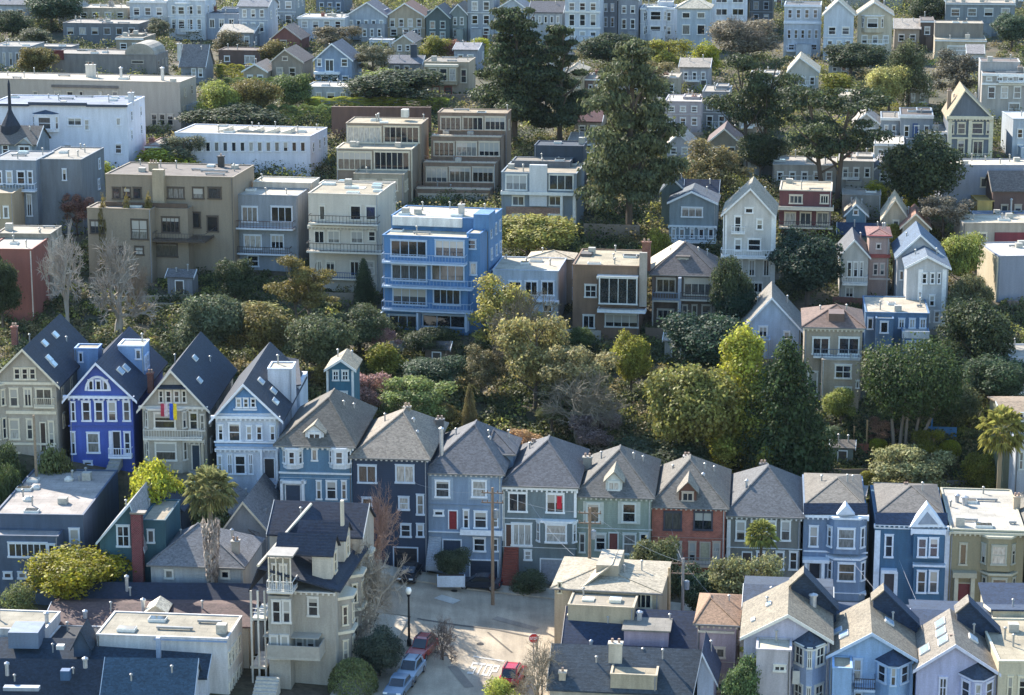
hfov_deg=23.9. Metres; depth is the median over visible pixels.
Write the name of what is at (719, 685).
window
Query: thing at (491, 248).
window
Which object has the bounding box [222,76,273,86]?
shrub
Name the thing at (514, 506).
window
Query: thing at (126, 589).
house
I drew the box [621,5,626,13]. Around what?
window
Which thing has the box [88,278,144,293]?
fence
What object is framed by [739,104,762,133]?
house
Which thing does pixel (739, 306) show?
tree
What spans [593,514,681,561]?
overhead wire
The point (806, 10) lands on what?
window
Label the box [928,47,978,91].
tree
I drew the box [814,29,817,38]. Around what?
window
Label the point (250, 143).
window
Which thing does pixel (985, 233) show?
window
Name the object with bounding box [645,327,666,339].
fence
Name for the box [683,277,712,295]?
window
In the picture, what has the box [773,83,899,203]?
tree
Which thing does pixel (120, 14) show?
window
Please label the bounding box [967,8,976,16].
window
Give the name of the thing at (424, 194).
window
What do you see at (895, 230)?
shrub
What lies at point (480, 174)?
window
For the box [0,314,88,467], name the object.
house
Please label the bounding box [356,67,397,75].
shrub
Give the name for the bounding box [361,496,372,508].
window
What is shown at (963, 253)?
shrub
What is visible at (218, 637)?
house
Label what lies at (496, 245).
window
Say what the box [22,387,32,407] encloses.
window
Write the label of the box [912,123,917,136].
door panel
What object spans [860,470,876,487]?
shrub
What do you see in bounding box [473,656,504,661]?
stop line
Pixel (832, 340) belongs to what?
house
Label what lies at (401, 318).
window
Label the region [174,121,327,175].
building
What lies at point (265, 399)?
house
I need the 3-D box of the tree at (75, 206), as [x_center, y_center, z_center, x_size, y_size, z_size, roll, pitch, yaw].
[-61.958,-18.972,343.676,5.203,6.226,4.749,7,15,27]
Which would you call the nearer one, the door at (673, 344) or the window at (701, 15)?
the door at (673, 344)
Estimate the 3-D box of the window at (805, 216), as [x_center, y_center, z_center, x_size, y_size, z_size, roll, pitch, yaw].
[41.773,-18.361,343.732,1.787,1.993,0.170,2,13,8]
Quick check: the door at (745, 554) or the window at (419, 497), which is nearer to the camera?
the window at (419, 497)
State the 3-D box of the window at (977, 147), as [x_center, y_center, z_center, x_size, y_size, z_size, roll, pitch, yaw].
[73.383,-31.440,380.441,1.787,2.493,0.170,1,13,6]
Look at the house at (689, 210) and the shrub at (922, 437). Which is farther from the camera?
the house at (689, 210)
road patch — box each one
[417,618,528,636]
[435,595,459,603]
[448,666,473,687]
[493,616,538,630]
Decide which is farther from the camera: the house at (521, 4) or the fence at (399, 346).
the house at (521, 4)
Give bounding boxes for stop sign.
[529,634,538,660]
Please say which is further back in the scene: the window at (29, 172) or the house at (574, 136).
the house at (574, 136)
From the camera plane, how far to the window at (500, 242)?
319.13 m
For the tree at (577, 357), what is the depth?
280.16 m
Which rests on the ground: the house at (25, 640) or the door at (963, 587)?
the house at (25, 640)
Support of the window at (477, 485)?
in the house at (471, 461)
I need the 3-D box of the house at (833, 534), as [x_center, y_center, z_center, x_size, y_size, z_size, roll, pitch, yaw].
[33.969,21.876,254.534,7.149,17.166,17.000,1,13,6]
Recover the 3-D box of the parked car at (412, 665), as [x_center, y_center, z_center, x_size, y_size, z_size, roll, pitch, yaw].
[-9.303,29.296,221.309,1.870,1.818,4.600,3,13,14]
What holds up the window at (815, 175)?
in the house at (799, 168)
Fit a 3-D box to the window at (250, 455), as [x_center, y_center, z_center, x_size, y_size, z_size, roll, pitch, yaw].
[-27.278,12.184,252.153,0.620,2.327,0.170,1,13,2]
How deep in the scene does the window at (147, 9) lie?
524.10 m
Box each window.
[0,170,2,184]
[2,52,6,65]
[2,145,8,153]
[2,571,12,579]
[3,206,9,218]
[5,170,13,184]
[7,541,47,557]
[8,52,12,65]
[8,387,19,407]
[8,418,20,439]
[13,367,20,379]
[16,170,25,184]
[17,571,26,579]
[20,367,28,379]
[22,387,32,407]
[25,418,32,439]
[26,170,33,184]
[26,193,32,216]
[28,367,36,379]
[34,387,52,405]
[47,420,54,446]
[47,543,55,553]
[61,168,66,180]
[61,385,64,399]
[62,411,65,428]
[66,27,73,34]
[67,117,81,125]
[68,527,79,549]
[70,376,72,390]
[70,401,76,421]
[70,431,76,454]
[78,351,83,362]
[79,27,86,34]
[81,400,91,421]
[83,460,92,465]
[84,119,89,130]
[86,431,100,453]
[87,379,94,390]
[89,219,104,233]
[91,27,98,34]
[94,379,101,390]
[94,400,104,421]
[98,158,100,169]
[102,379,108,390]
[103,27,110,34]
[105,12,111,18]
[106,400,117,421]
[112,91,117,95]
[112,187,121,199]
[114,143,121,153]
[115,117,120,125]
[115,246,122,255]
[115,524,130,547]
[116,27,122,34]
[117,12,123,18]
[120,43,126,48]
[122,187,131,199]
[122,400,131,421]
[123,431,131,454]
[128,27,134,32]
[130,218,148,239]
[131,60,143,63]
[132,187,141,199]
[133,7,139,15]
[134,246,144,255]
[134,349,141,359]
[144,7,151,15]
[144,354,147,370]
[146,351,149,367]
[146,528,155,543]
[151,113,157,125]
[156,7,162,15]
[156,243,178,257]
[158,389,163,403]
[159,113,165,125]
[161,216,180,233]
[164,568,174,579]
[165,389,171,403]
[167,113,173,125]
[167,186,184,199]
[171,5,174,14]
[171,19,174,28]
[173,389,180,403]
[181,389,186,403]
[188,411,198,429]
[189,5,193,14]
[190,19,193,29]
[191,68,196,77]
[192,186,204,199]
[193,211,201,228]
[196,5,201,14]
[197,19,201,29]
[198,68,202,77]
[199,414,205,431]
[205,141,210,151]
[206,215,218,231]
[207,186,221,199]
[209,19,214,27]
[209,411,212,426]
[210,436,212,452]
[213,141,219,151]
[217,424,223,440]
[217,455,222,469]
[219,19,224,27]
[220,569,230,579]
[222,141,227,151]
[224,55,229,61]
[226,453,233,474]
[227,422,241,440]
[228,648,232,668]
[229,678,232,693]
[231,141,236,151]
[231,643,235,663]
[232,673,235,688]
[233,454,246,474]
[234,638,238,658]
[235,397,241,407]
[235,667,238,682]
[238,633,241,653]
[239,141,245,151]
[239,662,242,676]
[241,205,258,222]
[242,9,246,17]
[242,397,248,407]
[243,234,261,249]
[244,36,249,43]
[244,55,254,63]
[245,425,252,440]
[247,255,259,266]
[248,141,253,151]
[248,453,253,474]
[250,9,255,17]
[250,397,256,407]
[255,425,262,440]
[257,141,262,151]
[259,9,264,17]
[259,22,264,31]
[265,141,271,151]
[269,425,275,440]
[269,634,278,659]
[270,205,292,222]
[270,234,284,249]
[270,599,281,623]
[271,563,274,584]
[274,141,279,151]
[276,67,282,75]
[278,563,287,584]
[279,634,288,645]
[281,599,291,623]
[282,56,287,60]
[283,141,288,151]
[285,1,291,8]
[285,15,291,23]
[289,67,295,76]
[291,141,296,151]
[295,638,303,645]
[300,141,305,151]
[301,21,307,27]
[306,596,319,617]
[306,639,314,646]
[311,448,317,461]
[312,21,318,27]
[312,141,314,152]
[313,230,324,243]
[315,480,322,499]
[316,58,321,66]
[316,92,321,101]
[316,260,321,274]
[318,204,325,220]
[319,2,323,10]
[320,75,327,81]
[323,20,329,27]
[323,136,325,146]
[325,59,333,71]
[325,260,335,276]
[325,480,337,499]
[326,92,334,97]
[327,2,331,9]
[327,229,340,243]
[331,75,337,81]
[332,369,339,380]
[335,21,340,27]
[336,2,340,9]
[337,151,371,169]
[340,92,345,104]
[340,480,347,499]
[341,58,347,66]
[341,369,348,380]
[342,75,348,81]
[346,125,381,143]
[349,92,358,99]
[349,204,361,220]
[349,260,359,276]
[350,230,363,243]
[357,464,377,483]
[359,179,376,180]
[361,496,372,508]
[362,28,366,36]
[365,205,376,220]
[366,260,374,274]
[367,230,375,241]
[370,28,373,36]
[373,151,409,170]
[377,28,380,36]
[382,179,398,191]
[383,125,419,143]
[388,313,416,328]
[389,18,394,26]
[390,28,396,35]
[390,239,427,257]
[391,264,427,281]
[392,288,426,306]
[394,464,414,483]
[397,45,401,50]
[397,496,409,510]
[398,18,403,26]
[399,523,411,537]
[402,28,408,33]
[407,18,412,26]
[416,18,421,26]
[416,493,424,515]
[416,523,424,537]
[418,193,440,200]
[422,313,464,328]
[425,166,447,182]
[429,21,435,28]
[430,265,464,281]
[432,86,439,93]
[432,290,460,305]
[433,141,454,156]
[433,509,444,516]
[434,239,464,257]
[434,479,450,498]
[439,68,447,80]
[440,21,445,28]
[440,31,445,38]
[440,116,460,130]
[442,193,463,201]
[444,86,451,93]
[448,166,470,182]
[449,68,455,80]
[453,17,456,24]
[456,141,477,156]
[459,17,463,24]
[460,69,466,82]
[462,116,483,129]
[462,509,469,528]
[465,193,487,201]
[469,239,476,249]
[469,261,477,275]
[471,1,477,10]
[471,15,477,23]
[471,479,486,498]
[472,166,493,182]
[472,536,485,552]
[473,510,487,529]
[478,141,499,156]
[483,1,489,10]
[483,15,489,23]
[483,27,489,34]
[484,116,505,130]
[490,247,492,260]
[494,518,498,527]
[494,537,498,552]
[495,243,497,256]
[499,240,501,252]
[505,174,527,190]
[507,491,527,512]
[508,280,521,289]
[510,522,532,546]
[511,195,524,205]
[523,549,532,560]
[524,280,537,295]
[540,280,554,295]
[542,303,552,317]
[545,492,564,513]
[548,174,573,190]
[548,196,559,205]
[557,581,562,593]
[568,2,574,10]
[568,14,574,25]
[569,32,574,39]
[578,125,585,131]
[578,532,585,553]
[579,2,585,10]
[579,14,585,25]
[579,31,585,35]
[582,314,594,328]
[584,284,596,297]
[585,502,599,522]
[590,2,595,10]
[590,14,595,25]
[594,532,606,551]
[598,276,637,304]
[604,17,607,26]
[604,313,638,328]
[610,17,613,26]
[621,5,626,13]
[621,19,626,28]
[621,502,636,523]
[622,532,636,554]
[630,5,634,13]
[630,19,634,28]
[638,594,652,608]
[639,532,648,542]
[655,277,675,292]
[656,308,674,318]
[663,510,682,530]
[666,12,670,20]
[666,26,670,34]
[670,147,676,154]
[671,228,675,238]
[672,541,681,560]
[678,228,684,238]
[679,106,685,111]
[680,117,685,123]
[681,147,687,154]
[681,206,702,217]
[682,12,689,18]
[682,24,689,34]
[682,304,687,317]
[683,72,687,79]
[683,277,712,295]
[688,541,696,560]
[689,228,694,238]
[691,106,697,111]
[691,117,697,125]
[691,304,697,316]
[692,72,696,79]
[693,510,712,531]
[696,24,704,34]
[697,12,704,18]
[698,228,704,238]
[700,72,705,79]
[701,304,711,317]
[706,115,712,126]
[707,228,713,238]
[712,541,720,561]
[714,646,725,658]
[715,0,727,2]
[715,8,727,15]
[716,681,723,692]
[718,115,724,125]
[727,146,735,153]
[732,0,743,2]
[732,8,743,15]
[734,215,741,230]
[734,238,741,251]
[735,520,746,541]
[737,259,742,270]
[738,641,739,660]
[744,207,753,213]
[746,281,762,292]
[747,238,761,251]
[748,259,755,276]
[753,1,758,9]
[753,14,758,20]
[755,550,765,570]
[756,218,762,229]
[758,325,767,335]
[762,259,769,276]
[763,1,768,9]
[766,520,776,541]
[773,663,786,672]
[775,550,784,570]
[776,171,783,180]
[779,520,790,541]
[783,330,790,345]
[784,211,795,224]
[787,29,790,38]
[788,9,791,18]
[788,44,794,49]
[788,550,798,570]
[789,171,795,179]
[789,194,802,203]
[794,29,797,38]
[796,9,800,18]
[799,211,811,225]
[800,29,804,38]
[801,171,807,180]
[804,9,808,18]
[807,29,811,38]
[807,371,818,396]
[808,525,818,547]
[809,76,814,84]
[811,336,829,354]
[812,44,816,49]
[813,9,817,18]
[813,171,817,180]
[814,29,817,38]
[816,211,828,225]
[819,194,828,203]
[825,171,832,180]
[828,26,835,34]
[834,364,851,379]
[838,336,859,354]
[841,26,849,34]
[842,167,848,176]
[844,286,853,297]
[846,261,852,276]
[852,209,858,215]
[852,261,858,276]
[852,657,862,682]
[853,167,859,177]
[855,380,859,388]
[859,261,863,276]
[861,35,867,43]
[864,167,870,177]
[866,317,873,329]
[872,35,877,42]
[872,263,878,275]
[875,243,880,249]
[879,173,887,181]
[879,263,884,275]
[879,320,888,333]
[883,35,888,43]
[883,534,893,557]
[898,34,904,41]
[898,318,905,328]
[899,270,903,280]
[904,125,909,137]
[908,318,915,328]
[909,34,915,41]
[911,93,915,102]
[915,569,926,593]
[916,537,927,557]
[919,93,925,102]
[919,318,926,328]
[921,272,927,284]
[924,26,929,34]
[927,569,938,593]
[928,294,934,306]
[928,537,939,557]
[930,272,934,284]
[933,310,939,322]
[937,272,940,284]
[938,676,947,694]
[947,45,965,54]
[950,122,954,134]
[951,8,959,16]
[957,122,965,134]
[957,139,964,154]
[958,542,967,565]
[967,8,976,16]
[972,122,983,134]
[972,140,983,155]
[978,232,987,240]
[980,177,985,187]
[984,8,992,16]
[985,122,989,134]
[986,76,992,80]
[987,86,995,98]
[1000,86,1008,98]
[1001,8,1009,14]
[1001,204,1008,210]
[1007,675,1013,694]
[1008,102,1019,110]
[1013,86,1021,98]
[1014,204,1021,210]
[1016,128,1022,137]
[1017,675,1023,694]
[1018,451,1023,469]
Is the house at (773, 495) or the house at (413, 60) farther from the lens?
the house at (413, 60)
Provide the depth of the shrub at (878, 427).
279.98 m
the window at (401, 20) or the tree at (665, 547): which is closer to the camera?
the tree at (665, 547)
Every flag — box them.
[160,403,167,416]
[169,403,176,419]
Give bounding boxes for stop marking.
[467,662,499,675]
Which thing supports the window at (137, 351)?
in the house at (107, 395)
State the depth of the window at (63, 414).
257.05 m
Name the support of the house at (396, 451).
on the ground
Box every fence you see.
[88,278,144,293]
[308,371,316,386]
[313,292,363,306]
[390,341,424,351]
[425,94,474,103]
[565,329,600,340]
[583,223,639,240]
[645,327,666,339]
[691,132,702,137]
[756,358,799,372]
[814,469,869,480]
[833,297,862,308]
[928,426,956,439]
[929,329,951,341]
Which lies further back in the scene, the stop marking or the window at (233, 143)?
the window at (233, 143)
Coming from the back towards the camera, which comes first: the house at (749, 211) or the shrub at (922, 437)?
the house at (749, 211)
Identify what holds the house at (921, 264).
on the ground
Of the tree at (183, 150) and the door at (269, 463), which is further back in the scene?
the tree at (183, 150)
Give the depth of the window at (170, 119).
402.43 m
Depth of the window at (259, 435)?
251.40 m
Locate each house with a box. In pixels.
[0,0,38,18]
[0,79,50,154]
[0,143,105,233]
[0,186,24,229]
[0,223,62,320]
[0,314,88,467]
[0,467,118,604]
[0,609,242,694]
[0,618,211,694]
[0,658,103,694]
[47,594,259,667]
[59,0,88,23]
[62,326,167,472]
[63,15,151,43]
[69,574,268,653]
[76,0,129,18]
[82,657,201,694]
[86,153,253,282]
[96,479,191,581]
[115,30,155,49]
[129,0,168,31]
[136,332,236,490]
[144,136,174,157]
[146,522,264,583]
[167,0,215,39]
[176,41,214,83]
[206,3,238,39]
[209,342,307,525]
[218,22,259,46]
[218,42,267,68]
[223,473,279,583]
[236,173,319,271]
[237,0,278,45]
[241,58,272,83]
[248,500,375,694]
[269,22,310,49]
[269,44,314,78]
[273,388,377,502]
[277,0,304,27]
[297,11,349,42]
[311,79,370,105]
[313,39,361,81]
[316,0,351,13]
[324,348,362,399]
[345,0,392,39]
[348,403,448,571]
[359,23,387,41]
[387,0,428,39]
[387,42,426,70]
[392,30,422,54]
[424,2,452,43]
[424,55,475,93]
[426,415,521,577]
[449,0,468,41]
[452,39,485,69]
[467,0,499,41]
[492,247,577,322]
[495,0,529,41]
[500,137,587,226]
[501,435,589,585]
[529,1,564,43]
[546,638,701,694]
[547,51,575,70]
[550,549,671,642]
[561,606,696,648]
[564,0,603,50]
[565,62,590,95]
[568,130,598,153]
[572,239,651,338]
[575,109,607,131]
[576,444,660,558]
[585,69,601,89]
[604,0,617,35]
[617,0,641,39]
[640,0,677,41]
[649,240,722,326]
[651,452,731,576]
[659,71,681,97]
[659,173,720,245]
[665,89,702,131]
[665,125,696,159]
[675,0,713,52]
[678,54,712,89]
[693,593,741,694]
[693,632,721,694]
[702,82,731,132]
[707,120,743,163]
[712,0,748,27]
[721,176,778,296]
[725,460,804,576]
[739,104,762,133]
[740,566,838,694]
[741,281,802,359]
[743,154,779,177]
[749,0,773,28]
[751,67,780,88]
[772,149,836,191]
[774,0,784,8]
[778,178,833,235]
[783,0,821,56]
[786,52,820,95]
[800,473,868,602]
[801,303,865,413]
[822,0,855,60]
[826,583,919,694]
[827,52,848,74]
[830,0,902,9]
[836,197,881,239]
[837,227,870,297]
[838,89,863,120]
[838,148,874,193]
[842,188,880,219]
[852,106,880,146]
[856,0,893,58]
[862,292,929,363]
[865,222,892,295]
[867,481,950,604]
[873,136,903,157]
[874,151,892,189]
[880,111,899,135]
[880,190,931,239]
[891,221,951,329]
[893,18,920,48]
[899,107,933,148]
[904,84,928,106]
[908,594,1001,694]
[919,14,933,50]
[928,122,946,144]
[933,18,986,62]
[940,486,1023,601]
[941,82,993,158]
[944,0,1015,37]
[965,44,984,78]
[970,171,1023,213]
[977,54,1023,118]
[978,582,1023,694]
[987,396,1023,494]
[1001,111,1023,158]
[1005,338,1023,395]
[1014,0,1023,8]
[1017,492,1023,582]
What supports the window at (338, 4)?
in the house at (344, 6)
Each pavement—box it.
[330,613,407,694]
[381,563,695,610]
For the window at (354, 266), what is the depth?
323.91 m
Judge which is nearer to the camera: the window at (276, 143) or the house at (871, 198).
the house at (871, 198)
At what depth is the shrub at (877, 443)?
278.99 m
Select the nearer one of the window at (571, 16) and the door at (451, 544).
the door at (451, 544)
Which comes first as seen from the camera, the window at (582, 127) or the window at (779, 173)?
the window at (779, 173)
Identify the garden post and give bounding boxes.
[866,420,868,443]
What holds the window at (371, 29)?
in the house at (374, 31)
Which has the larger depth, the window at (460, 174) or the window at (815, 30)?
the window at (815, 30)
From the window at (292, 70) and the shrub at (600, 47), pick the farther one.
the shrub at (600, 47)
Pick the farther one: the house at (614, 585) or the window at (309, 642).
the house at (614, 585)
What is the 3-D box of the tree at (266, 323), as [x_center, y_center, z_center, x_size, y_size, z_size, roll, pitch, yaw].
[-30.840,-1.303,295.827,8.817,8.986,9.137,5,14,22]
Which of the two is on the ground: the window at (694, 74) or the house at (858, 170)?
the house at (858, 170)
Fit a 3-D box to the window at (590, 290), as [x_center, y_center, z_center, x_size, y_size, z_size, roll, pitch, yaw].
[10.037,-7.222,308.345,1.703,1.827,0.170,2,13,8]
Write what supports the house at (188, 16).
on the ground
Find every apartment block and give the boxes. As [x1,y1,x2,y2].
[306,178,396,293]
[336,109,428,208]
[381,201,501,335]
[415,104,511,201]
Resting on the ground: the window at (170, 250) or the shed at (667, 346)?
the shed at (667, 346)
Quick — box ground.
[0,0,1023,694]
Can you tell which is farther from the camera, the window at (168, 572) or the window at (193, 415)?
the window at (193, 415)
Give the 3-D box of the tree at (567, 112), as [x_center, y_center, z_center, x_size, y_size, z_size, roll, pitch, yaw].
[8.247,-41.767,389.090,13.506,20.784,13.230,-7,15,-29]
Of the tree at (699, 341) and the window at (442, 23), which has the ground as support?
the tree at (699, 341)
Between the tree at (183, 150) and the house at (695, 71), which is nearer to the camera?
the tree at (183, 150)
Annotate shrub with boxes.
[0,439,28,481]
[0,460,23,505]
[0,580,37,609]
[10,27,52,43]
[18,539,136,599]
[34,443,65,475]
[54,446,75,473]
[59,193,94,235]
[104,161,115,186]
[127,456,189,513]
[135,147,203,162]
[145,17,175,37]
[174,102,294,125]
[191,459,230,527]
[192,79,243,111]
[211,28,248,52]
[216,63,252,80]
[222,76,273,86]
[229,76,283,108]
[237,300,291,333]
[257,38,286,59]
[267,103,331,126]
[302,96,451,112]
[309,362,327,386]
[312,25,363,44]
[327,657,378,694]
[338,68,447,105]
[352,624,405,676]
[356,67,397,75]
[360,370,391,406]
[363,340,408,377]
[369,324,401,351]
[399,354,466,386]
[400,325,453,352]
[417,34,452,56]
[431,546,472,573]
[433,402,460,425]
[443,39,458,56]
[460,342,507,395]
[471,37,493,60]
[482,675,519,694]
[508,566,548,595]
[509,427,542,444]
[565,326,594,350]
[568,413,622,450]
[574,243,592,253]
[575,32,639,69]
[607,433,715,464]
[621,59,676,88]
[646,225,673,256]
[650,362,671,395]
[672,559,723,610]
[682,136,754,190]
[689,38,723,70]
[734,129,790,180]
[816,72,856,97]
[819,386,858,425]
[822,42,891,79]
[822,425,846,442]
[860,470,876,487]
[864,178,890,207]
[864,416,898,441]
[869,438,887,449]
[887,223,900,242]
[900,188,935,206]
[911,427,945,461]
[939,230,987,280]
[939,439,961,458]
[945,273,995,315]
[958,450,995,488]
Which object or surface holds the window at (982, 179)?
in the building at (974, 180)
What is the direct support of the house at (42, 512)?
on the ground
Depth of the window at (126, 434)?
255.11 m
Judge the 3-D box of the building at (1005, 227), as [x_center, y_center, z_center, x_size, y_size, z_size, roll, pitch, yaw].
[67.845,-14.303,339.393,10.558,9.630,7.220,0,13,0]
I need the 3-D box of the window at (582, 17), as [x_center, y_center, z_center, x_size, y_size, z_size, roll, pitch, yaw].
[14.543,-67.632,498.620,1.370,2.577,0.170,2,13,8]
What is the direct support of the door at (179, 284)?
in the shed at (181, 279)
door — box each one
[39,422,46,450]
[112,430,121,454]
[175,280,183,293]
[191,444,200,468]
[263,457,274,477]
[285,484,301,500]
[393,546,417,567]
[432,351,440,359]
[442,539,461,550]
[448,510,457,528]
[469,559,498,577]
[483,31,487,38]
[505,523,513,546]
[540,558,562,581]
[608,532,618,549]
[671,344,680,357]
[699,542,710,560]
[700,79,706,87]
[741,551,751,565]
[808,563,820,577]
[837,450,847,461]
[884,574,893,592]
[958,582,969,600]
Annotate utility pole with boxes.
[32,415,37,476]
[481,487,503,604]
[578,508,600,558]
[667,567,670,609]
[671,558,694,610]
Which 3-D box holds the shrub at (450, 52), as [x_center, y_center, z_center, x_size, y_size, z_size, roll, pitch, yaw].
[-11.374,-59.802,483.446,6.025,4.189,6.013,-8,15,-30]
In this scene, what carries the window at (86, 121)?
in the building at (114, 127)
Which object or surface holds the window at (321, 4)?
in the house at (344, 6)
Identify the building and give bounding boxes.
[0,62,197,129]
[0,90,145,169]
[52,40,168,74]
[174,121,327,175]
[935,153,1023,209]
[953,213,1023,241]
[977,240,1023,309]
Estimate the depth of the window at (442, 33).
506.61 m
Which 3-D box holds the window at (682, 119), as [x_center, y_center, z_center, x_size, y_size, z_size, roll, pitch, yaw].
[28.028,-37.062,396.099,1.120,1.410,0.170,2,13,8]
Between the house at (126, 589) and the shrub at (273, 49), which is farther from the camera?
the shrub at (273, 49)
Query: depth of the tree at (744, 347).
274.65 m
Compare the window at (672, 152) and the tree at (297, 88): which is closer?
the window at (672, 152)
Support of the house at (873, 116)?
on the ground
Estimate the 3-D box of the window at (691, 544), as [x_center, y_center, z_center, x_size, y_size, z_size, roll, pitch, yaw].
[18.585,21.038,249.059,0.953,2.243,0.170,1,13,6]
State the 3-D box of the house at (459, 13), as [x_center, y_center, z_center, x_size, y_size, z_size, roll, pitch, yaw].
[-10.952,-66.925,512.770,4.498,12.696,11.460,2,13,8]
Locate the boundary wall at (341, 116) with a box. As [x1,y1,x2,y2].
[331,106,430,139]
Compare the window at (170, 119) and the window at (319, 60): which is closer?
the window at (170, 119)
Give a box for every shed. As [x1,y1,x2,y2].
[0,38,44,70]
[44,41,79,49]
[165,264,199,294]
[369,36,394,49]
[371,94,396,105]
[422,341,454,359]
[662,332,688,361]
[829,433,856,464]
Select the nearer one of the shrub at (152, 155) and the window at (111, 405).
the window at (111, 405)
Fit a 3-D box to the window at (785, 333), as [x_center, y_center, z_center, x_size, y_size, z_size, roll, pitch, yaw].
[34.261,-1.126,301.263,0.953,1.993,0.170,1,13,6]
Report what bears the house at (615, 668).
on the ground
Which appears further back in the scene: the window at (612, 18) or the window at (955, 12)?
the window at (955, 12)
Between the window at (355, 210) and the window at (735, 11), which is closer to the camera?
the window at (355, 210)
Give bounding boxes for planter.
[437,574,464,586]
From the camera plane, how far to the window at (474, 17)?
508.84 m
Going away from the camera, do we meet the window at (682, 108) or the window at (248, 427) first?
the window at (248, 427)
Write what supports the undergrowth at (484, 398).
on the ground
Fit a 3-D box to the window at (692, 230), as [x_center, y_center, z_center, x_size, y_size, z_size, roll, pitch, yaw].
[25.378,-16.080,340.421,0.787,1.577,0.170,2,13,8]
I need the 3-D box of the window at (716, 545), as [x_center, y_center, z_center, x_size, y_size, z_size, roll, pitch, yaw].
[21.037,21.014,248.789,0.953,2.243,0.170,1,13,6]
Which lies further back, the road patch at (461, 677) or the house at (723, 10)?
the house at (723, 10)
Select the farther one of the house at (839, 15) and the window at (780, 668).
the house at (839, 15)
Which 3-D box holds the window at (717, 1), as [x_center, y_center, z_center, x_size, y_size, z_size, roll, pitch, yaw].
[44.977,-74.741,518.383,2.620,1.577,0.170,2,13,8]
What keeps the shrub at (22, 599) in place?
on the ground
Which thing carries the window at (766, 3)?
in the house at (761, 9)
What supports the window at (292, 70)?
in the house at (294, 60)
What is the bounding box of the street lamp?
[406,587,410,645]
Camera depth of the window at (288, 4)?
524.74 m
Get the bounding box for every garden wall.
[89,294,192,302]
[145,303,182,308]
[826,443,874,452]
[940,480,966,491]
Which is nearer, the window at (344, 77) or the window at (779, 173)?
the window at (779, 173)
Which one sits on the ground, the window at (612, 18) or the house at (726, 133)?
the house at (726, 133)
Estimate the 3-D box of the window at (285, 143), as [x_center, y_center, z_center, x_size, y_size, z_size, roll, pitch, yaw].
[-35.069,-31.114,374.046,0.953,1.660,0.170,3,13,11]
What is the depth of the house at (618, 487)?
248.57 m
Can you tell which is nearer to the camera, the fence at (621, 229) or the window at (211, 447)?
the window at (211, 447)
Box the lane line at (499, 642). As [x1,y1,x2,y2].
[487,632,511,651]
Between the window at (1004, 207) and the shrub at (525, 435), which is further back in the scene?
the window at (1004, 207)
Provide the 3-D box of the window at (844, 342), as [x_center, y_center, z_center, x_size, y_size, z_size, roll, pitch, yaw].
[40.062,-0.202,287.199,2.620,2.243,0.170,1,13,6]
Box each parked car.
[382,672,414,694]
[396,562,422,582]
[397,653,425,682]
[405,631,438,659]
[461,572,502,591]
[499,661,526,686]
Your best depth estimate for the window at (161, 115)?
402.63 m
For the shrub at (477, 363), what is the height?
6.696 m
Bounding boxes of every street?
[366,603,553,694]
[375,574,743,657]
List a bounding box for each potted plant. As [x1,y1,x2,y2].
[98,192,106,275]
[122,187,129,207]
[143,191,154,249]
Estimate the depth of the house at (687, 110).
395.99 m
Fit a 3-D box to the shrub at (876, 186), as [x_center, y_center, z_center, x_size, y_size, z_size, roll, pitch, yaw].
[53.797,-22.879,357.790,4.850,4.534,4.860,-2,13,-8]
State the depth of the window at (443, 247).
308.18 m
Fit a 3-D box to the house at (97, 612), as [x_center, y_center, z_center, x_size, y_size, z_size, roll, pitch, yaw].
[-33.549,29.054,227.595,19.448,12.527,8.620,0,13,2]
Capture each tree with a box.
[0,9,37,37]
[0,255,24,332]
[14,45,59,72]
[23,0,86,26]
[35,219,86,322]
[87,232,161,339]
[122,262,153,320]
[159,134,206,162]
[170,292,250,349]
[181,464,238,582]
[212,256,254,298]
[222,300,292,355]
[263,254,340,323]
[269,72,312,108]
[281,308,360,384]
[328,301,398,353]
[350,535,409,639]
[352,258,376,307]
[354,45,395,71]
[358,479,402,587]
[364,538,392,626]
[377,375,459,417]
[428,612,457,664]
[460,382,478,425]
[464,6,558,145]
[466,271,549,361]
[486,278,566,396]
[495,311,571,408]
[502,213,583,256]
[511,634,565,694]
[524,24,598,140]
[534,407,567,432]
[535,365,631,453]
[536,344,621,413]
[573,37,693,224]
[588,171,622,198]
[608,328,653,394]
[627,533,682,599]
[636,361,750,447]
[643,37,694,71]
[656,309,749,372]
[702,52,807,173]
[703,320,769,464]
[704,18,778,54]
[707,255,755,311]
[708,374,794,470]
[708,549,787,618]
[711,14,782,57]
[711,282,761,319]
[717,652,762,694]
[729,334,841,476]
[744,518,780,574]
[765,225,849,307]
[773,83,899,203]
[849,332,974,447]
[862,63,914,110]
[865,442,956,490]
[875,129,972,206]
[886,34,934,106]
[905,0,947,19]
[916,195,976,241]
[927,380,985,425]
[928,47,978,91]
[934,297,1018,372]
[956,349,1023,398]
[975,404,1023,488]
[989,11,1023,51]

